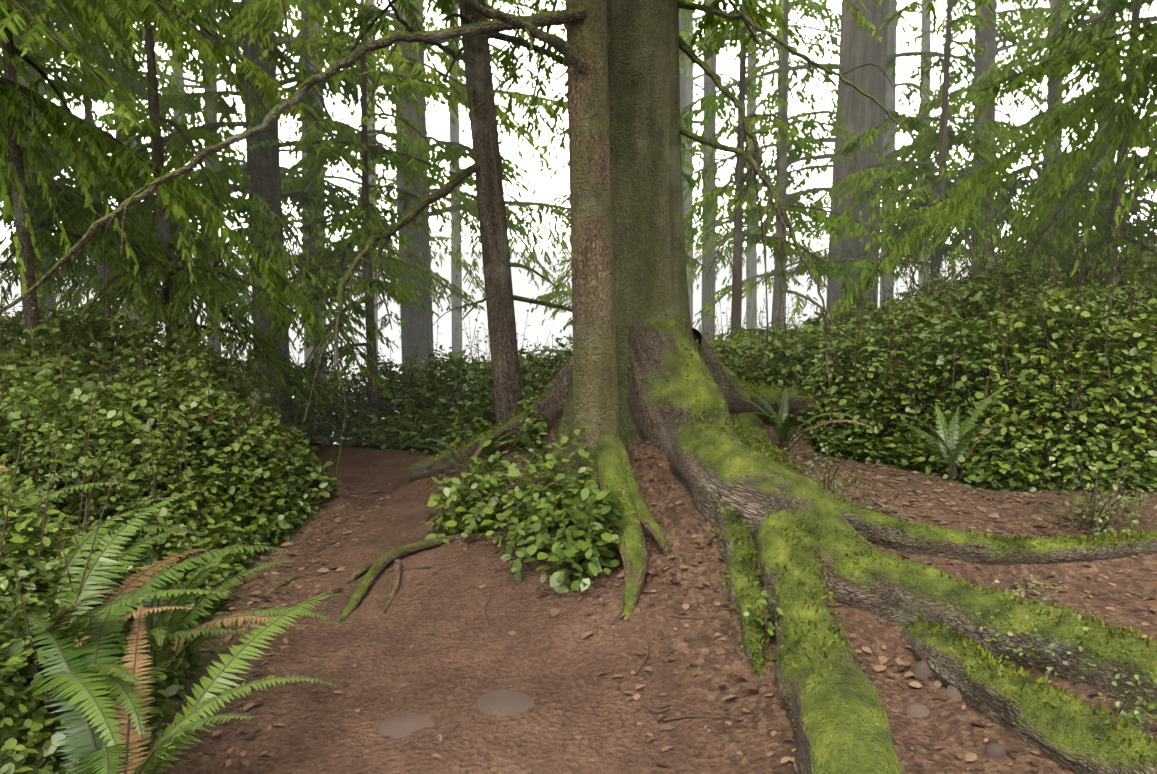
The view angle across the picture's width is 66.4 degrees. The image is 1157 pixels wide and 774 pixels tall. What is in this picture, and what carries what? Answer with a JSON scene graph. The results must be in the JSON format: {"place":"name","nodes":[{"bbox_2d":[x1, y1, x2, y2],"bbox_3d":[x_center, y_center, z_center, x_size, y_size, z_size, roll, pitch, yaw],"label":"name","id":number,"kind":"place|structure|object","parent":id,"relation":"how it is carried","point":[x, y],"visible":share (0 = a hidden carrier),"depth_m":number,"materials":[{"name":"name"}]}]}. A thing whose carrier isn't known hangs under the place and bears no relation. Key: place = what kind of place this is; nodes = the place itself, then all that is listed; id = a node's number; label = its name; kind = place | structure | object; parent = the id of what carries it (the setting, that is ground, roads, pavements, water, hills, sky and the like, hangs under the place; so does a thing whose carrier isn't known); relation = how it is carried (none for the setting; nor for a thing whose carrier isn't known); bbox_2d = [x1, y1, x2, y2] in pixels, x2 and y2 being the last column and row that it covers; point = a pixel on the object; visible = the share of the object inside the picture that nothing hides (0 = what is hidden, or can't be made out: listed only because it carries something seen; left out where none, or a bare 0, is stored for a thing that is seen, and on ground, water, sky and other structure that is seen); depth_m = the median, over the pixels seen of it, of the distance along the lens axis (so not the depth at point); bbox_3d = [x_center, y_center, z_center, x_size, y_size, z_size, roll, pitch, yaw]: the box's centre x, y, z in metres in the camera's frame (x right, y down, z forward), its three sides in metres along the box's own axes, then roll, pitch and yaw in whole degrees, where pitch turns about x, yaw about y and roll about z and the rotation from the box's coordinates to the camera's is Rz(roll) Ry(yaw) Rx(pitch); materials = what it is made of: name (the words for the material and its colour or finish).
{"place":"outdoors","nodes":[
{"label":"outdoors","id":0,"kind":"place"},
{"bbox_2d":[0,251,1156,773],"bbox_3d":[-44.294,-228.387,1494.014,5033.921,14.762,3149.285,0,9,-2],"label":"ground","id":1,"kind":"structure","parent":0,"point":[556,665],"depth_m":3.34,"materials":[{"name":"brown soil"}]},
{"bbox_2d":[0,22,110,352],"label":"tree sapling","id":2,"kind":"object","parent":1,"relation":"on","point":[50,91],"visible":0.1,"depth_m":7.23,"materials":[{"name":"green plant"}]},
{"bbox_2d":[3,447,180,538],"bbox_3d":[-2.168,0.596,3.630,1.055,0.556,0.995,-9,12,-44],"label":"sword fern","id":3,"kind":"object","parent":1,"relation":"on","point":[136,503],"visible":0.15,"depth_m":3.79,"materials":[{"name":"green plant"}]},
{"bbox_2d":[0,452,204,574],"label":"sword fern","id":4,"kind":"object","parent":1,"relation":"on","point":[35,559],"visible":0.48,"depth_m":3.39,"materials":[{"name":"green plant"}]},
{"bbox_2d":[0,0,235,484],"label":"tree sapling","id":5,"kind":"object","parent":1,"relation":"on","point":[17,161],"visible":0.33,"depth_m":5.24,"materials":[{"name":"green plant"}]},
{"bbox_2d":[0,1,244,345],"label":"hemlock tree","id":6,"kind":"object","parent":1,"relation":"on","point":[77,294],"visible":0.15,"depth_m":8.47,"materials":[{"name":"green plant"}]},
{"bbox_2d":[0,12,250,384],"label":"tree sapling","id":7,"kind":"object","parent":1,"relation":"on","point":[90,118],"visible":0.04,"depth_m":8.06,"materials":[{"name":"green plant"}]},
{"bbox_2d":[0,489,305,766],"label":"sword fern","id":8,"kind":"object","parent":1,"relation":"on","point":[78,688],"visible":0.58,"depth_m":2.71,"materials":[{"name":"green plant"}]},
{"bbox_2d":[0,0,329,338],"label":"conifer tree","id":9,"kind":"object","parent":1,"relation":"on","point":[169,25],"visible":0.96,"depth_m":4.75,"materials":[{"name":"green plant"}]},
{"bbox_2d":[0,0,336,431],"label":"hemlock tree","id":10,"kind":"object","parent":1,"relation":"on","point":[35,200],"visible":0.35,"depth_m":6.21,"materials":[{"name":"green plant"}]},
{"bbox_2d":[21,588,343,773],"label":"sword fern","id":11,"kind":"object","parent":1,"relation":"on","point":[86,750],"visible":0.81,"depth_m":2.36,"materials":[{"name":"green plant"}]},
{"bbox_2d":[34,0,347,430],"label":"tree sapling","id":12,"kind":"object","parent":1,"relation":"on","point":[211,192],"visible":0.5,"depth_m":6.03,"materials":[{"name":"green plant"}]},
{"bbox_2d":[1,1,386,380],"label":"hemlock tree","id":13,"kind":"object","parent":1,"relation":"on","point":[246,296],"visible":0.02,"depth_m":11.44,"materials":[{"name":"green plant"}]},
{"bbox_2d":[44,541,344,688],"bbox_3d":[-1.180,0.766,2.820,0.800,0.510,0.999,0,9,-2],"label":"sword fern","id":14,"kind":"object","parent":1,"relation":"on","point":[166,624],"visible":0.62,"depth_m":2.91,"materials":[{"name":"plant"}]},
{"bbox_2d":[112,0,297,338],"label":"hemlock tree","id":15,"kind":"object","parent":1,"relation":"on","point":[182,114],"visible":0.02,"depth_m":14.23,"materials":[{"name":"green plant"}]},
{"bbox_2d":[42,0,438,370],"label":"hemlock tree","id":16,"kind":"object","parent":1,"relation":"on","point":[195,173],"visible":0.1,"depth_m":9.98,"materials":[{"name":"green plant"}]},
{"bbox_2d":[206,419,339,459],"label":"sword fern","id":17,"kind":"object","parent":1,"relation":"on","point":[300,429],"visible":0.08,"depth_m":5.78,"materials":[{"name":"green plant"}]},
{"bbox_2d":[0,0,557,439],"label":"hemlock tree","id":18,"kind":"object","parent":1,"relation":"on","point":[263,151],"visible":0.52,"depth_m":7.19,"materials":[{"name":"green plant"}]},
{"bbox_2d":[126,4,485,430],"bbox_3d":[-4.011,-7.082,12.713,5.897,25.082,4.513,-4,10,-24],"label":"hemlock tree","id":19,"kind":"object","parent":1,"relation":"on","point":[308,351],"visible":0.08,"depth_m":13.29,"materials":[{"name":"green plant"}]},
{"bbox_2d":[217,0,440,443],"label":"tree sapling","id":20,"kind":"object","parent":1,"relation":"on","point":[334,189],"visible":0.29,"depth_m":8.52,"materials":[{"name":"green plant"}]},
{"bbox_2d":[238,0,456,445],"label":"tree sapling","id":21,"kind":"object","parent":1,"relation":"on","point":[366,287],"visible":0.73,"depth_m":7.09,"materials":[{"name":"green plant"}]},
{"bbox_2d":[282,0,479,381],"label":"hemlock tree","id":22,"kind":"object","parent":1,"relation":"on","point":[372,120],"visible":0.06,"depth_m":16.28,"materials":[{"name":"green plant"}]},
{"bbox_2d":[265,531,508,624],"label":"trail roots","id":23,"kind":"object","parent":1,"relation":"on","point":[374,569],"visible":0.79,"depth_m":4.03,"materials":[{"name":"green plant"}]},
{"bbox_2d":[142,0,707,445],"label":"hemlock tree","id":24,"kind":"object","parent":1,"relation":"on","point":[418,322],"visible":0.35,"depth_m":9.77,"materials":[{"name":"green plant"}]},
{"bbox_2d":[350,3,570,403],"bbox_3d":[-1.787,-5.659,15.381,5.272,26.676,3.764,-5,11,-31],"label":"hemlock tree","id":25,"kind":"object","parent":1,"relation":"on","point":[454,133],"visible":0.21,"depth_m":15.57,"materials":[{"name":"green plant"}]},
{"bbox_2d":[420,440,522,545],"bbox_3d":[-0.531,0.508,4.374,0.522,0.471,0.491,0,9,-2],"label":"bush","id":26,"kind":"object","parent":1,"relation":"on","point":[477,483],"visible":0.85,"depth_m":4.31,"materials":[{"name":"green plant"}]},
{"bbox_2d":[416,423,537,477],"bbox_3d":[-0.519,0.342,5.179,0.713,0.347,0.600,8,12,41],"label":"sword fern","id":27,"kind":"object","parent":1,"relation":"on","point":[488,451],"visible":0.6,"depth_m":5.11,"materials":[{"name":"green plant"}]},
{"bbox_2d":[328,0,709,424],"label":"hemlock tree","id":28,"kind":"object","parent":1,"relation":"on","point":[497,264],"visible":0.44,"depth_m":5.49,"materials":[{"name":"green plant"}]},
{"bbox_2d":[304,0,490,471],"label":"dead tree limbs","id":29,"kind":"object","parent":28,"relation":"attached to","point":[457,179],"visible":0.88,"depth_m":5.00,"materials":[{"name":"brown plant"}]},
{"bbox_2d":[461,415,595,580],"bbox_3d":[-0.220,0.458,4.019,0.672,0.633,0.820,0,9,-2],"label":"bush","id":30,"kind":"object","parent":1,"relation":"on","point":[533,520],"visible":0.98,"depth_m":3.93,"materials":[{"name":"green plant"}]},
{"bbox_2d":[0,197,1156,773],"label":"undergrowth shrubs","id":31,"kind":"object","parent":1,"relation":"on","point":[144,409],"visible":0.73,"depth_m":5.10,"materials":[{"name":"green plant"}]},
{"bbox_2d":[0,0,1156,773],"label":"spruce tree","id":32,"kind":"object","parent":1,"relation":"on","point":[642,362],"visible":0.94,"depth_m":3.79,"materials":[{"name":"brown plant"}]},
{"bbox_2d":[533,478,635,596],"bbox_3d":[0.054,0.627,3.695,0.392,0.463,0.481,2,9,15],"label":"bush","id":33,"kind":"object","parent":1,"relation":"on","point":[606,543],"visible":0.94,"depth_m":3.64,"materials":[{"name":"green plant"}]},
{"bbox_2d":[518,89,704,332],"bbox_3d":[0.239,-1.682,9.578,1.906,7.865,2.276,-5,10,-28],"label":"tree sapling","id":34,"kind":"object","parent":1,"relation":"on","point":[548,297],"visible":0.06,"depth_m":9.45,"materials":[{"name":"green plant"}]},
{"bbox_2d":[488,0,813,266],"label":"hemlock tree","id":35,"kind":"object","parent":1,"relation":"on","point":[683,34],"visible":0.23,"depth_m":12.30,"materials":[{"name":"green plant"}]},
{"bbox_2d":[161,426,1156,773],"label":"forest litter","id":36,"kind":"object","parent":1,"relation":"on","point":[503,702],"visible":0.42,"depth_m":3.15,"materials":[{"name":"plant"}]},
{"bbox_2d":[540,10,808,311],"bbox_3d":[1.663,-6.261,13.835,6.124,23.010,3.744,-8,12,-42],"label":"hemlock tree","id":37,"kind":"object","parent":1,"relation":"on","point":[682,65],"visible":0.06,"depth_m":14.31,"materials":[{"name":"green plant"}]},
{"bbox_2d":[528,0,891,345],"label":"hemlock tree","id":38,"kind":"object","parent":1,"relation":"on","point":[708,282],"visible":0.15,"depth_m":13.00,"materials":[{"name":"green plant"}]},
{"bbox_2d":[685,1,776,327],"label":"hemlock tree","id":39,"kind":"object","parent":1,"relation":"on","point":[690,80],"visible":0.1,"depth_m":17.29,"materials":[{"name":"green plant"}]},
{"bbox_2d":[686,1,837,328],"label":"hemlock tree","id":40,"kind":"object","parent":1,"relation":"on","point":[751,257],"visible":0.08,"depth_m":16.77,"materials":[{"name":"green plant"}]},
{"bbox_2d":[743,586,782,642],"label":"root sprigs","id":41,"kind":"object","parent":1,"relation":"on","point":[771,630],"visible":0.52,"depth_m":3.08,"materials":[{"name":"green plant"}]},
{"bbox_2d":[685,0,890,331],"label":"tree sapling","id":42,"kind":"object","parent":1,"relation":"on","point":[782,97],"visible":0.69,"depth_m":10.24,"materials":[{"name":"green plant"}]},
{"bbox_2d":[679,0,905,377],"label":"tree sapling","id":43,"kind":"object","parent":1,"relation":"on","point":[790,209],"visible":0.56,"depth_m":7.89,"materials":[{"name":"green plant"}]},
{"bbox_2d":[734,387,879,451],"bbox_3d":[1.316,0.234,5.274,0.599,0.365,0.887,-6,11,-33],"label":"sword fern","id":44,"kind":"object","parent":1,"relation":"on","point":[785,424],"visible":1,"depth_m":5.36,"materials":[{"name":"green plant"}]},
{"bbox_2d":[717,0,937,329],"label":"hemlock tree","id":45,"kind":"object","parent":1,"relation":"on","point":[811,10],"visible":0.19,"depth_m":13.28,"materials":[{"name":"green plant"}]},
{"bbox_2d":[770,435,890,511],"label":"root sprigs","id":46,"kind":"object","parent":1,"relation":"on","point":[825,476],"visible":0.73,"depth_m":4.12,"materials":[{"name":"green plant"}]},
{"bbox_2d":[569,0,1093,395],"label":"hemlock tree","id":47,"kind":"object","parent":1,"relation":"on","point":[856,112],"visible":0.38,"depth_m":10.46,"materials":[{"name":"green plant"}]},
{"bbox_2d":[693,0,1091,307],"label":"hemlock tree","id":48,"kind":"object","parent":1,"relation":"on","point":[890,98],"visible":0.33,"depth_m":13.60,"materials":[{"name":"green plant"}]},
{"bbox_2d":[775,0,1023,376],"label":"tree sapling","id":49,"kind":"object","parent":1,"relation":"on","point":[944,135],"visible":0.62,"depth_m":8.48,"materials":[{"name":"green plant"}]},
{"bbox_2d":[879,0,973,292],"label":"hemlock tree","id":50,"kind":"object","parent":1,"relation":"on","point":[925,24],"visible":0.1,"depth_m":15.43,"materials":[{"name":"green plant"}]},
{"bbox_2d":[880,382,1026,475],"bbox_3d":[2.161,0.240,5.093,0.780,0.524,0.838,4,10,22],"label":"sword fern","id":51,"kind":"object","parent":1,"relation":"on","point":[953,452],"visible":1,"depth_m":5.09,"materials":[{"name":"green plant"}]},
{"bbox_2d":[789,0,1156,374],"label":"hemlock tree","id":52,"kind":"object","parent":1,"relation":"on","point":[988,126],"visible":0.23,"depth_m":9.54,"materials":[{"name":"green plant"}]},
{"bbox_2d":[880,0,1080,267],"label":"hemlock tree","id":53,"kind":"object","parent":1,"relation":"on","point":[1051,2],"visible":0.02,"depth_m":12.74,"materials":[{"name":"green plant"}]},
{"bbox_2d":[827,0,1156,318],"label":"tree branch","id":54,"kind":"object","parent":1,"relation":"on","point":[1137,85],"visible":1,"depth_m":5.89,"materials":[{"name":"green plant"}]},
{"bbox_2d":[860,0,1156,382],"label":"hemlock tree","id":55,"kind":"object","parent":1,"relation":"on","point":[1004,70],"visible":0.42,"depth_m":8.59,"materials":[{"name":"green plant"}]},
{"bbox_2d":[888,0,1156,256],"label":"hemlock tree","id":56,"kind":"object","parent":1,"relation":"on","point":[1033,21],"visible":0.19,"depth_m":11.22,"materials":[{"name":"green plant"}]},
{"bbox_2d":[956,565,1109,689],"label":"root sprigs","id":57,"kind":"object","parent":1,"relation":"on","point":[1051,645],"visible":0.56,"depth_m":2.89,"materials":[{"name":"green plant"}]},
{"bbox_2d":[1005,140,1107,276],"bbox_3d":[5.455,-1.279,10.465,1.112,3.296,1.046,0,9,-2],"label":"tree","id":58,"kind":"object","parent":1,"relation":"on","point":[1094,169],"visible":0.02,"depth_m":10.18,"materials":[{"name":"plant"}]},
{"bbox_2d":[975,0,1156,385],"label":"tree sapling","id":59,"kind":"object","parent":1,"relation":"on","point":[1121,242],"visible":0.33,"depth_m":6.91,"materials":[{"name":"green plant"}]},
{"bbox_2d":[989,0,1156,369],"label":"tree sapling","id":60,"kind":"object","parent":1,"relation":"on","point":[1051,94],"visible":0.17,"depth_m":9.39,"materials":[{"name":"green plant"}]},
{"bbox_2d":[1029,415,1156,534],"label":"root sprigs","id":61,"kind":"object","parent":1,"relation":"on","point":[1097,520],"visible":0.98,"depth_m":4.12,"materials":[{"name":"green plant"}]},
{"bbox_2d":[1093,674,1156,737],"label":"root sprigs","id":62,"kind":"object","parent":1,"relation":"on","point":[1133,714],"visible":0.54,"depth_m":2.49,"materials":[{"name":"green plant"}]},
{"bbox_2d":[1100,0,1156,239],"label":"tree sapling","id":63,"kind":"object","parent":1,"relation":"on","point":[1152,186],"visible":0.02,"depth_m":10.41,"materials":[{"name":"green plant"}]},
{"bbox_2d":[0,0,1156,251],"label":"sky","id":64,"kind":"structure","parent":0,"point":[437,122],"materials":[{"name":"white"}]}
]}

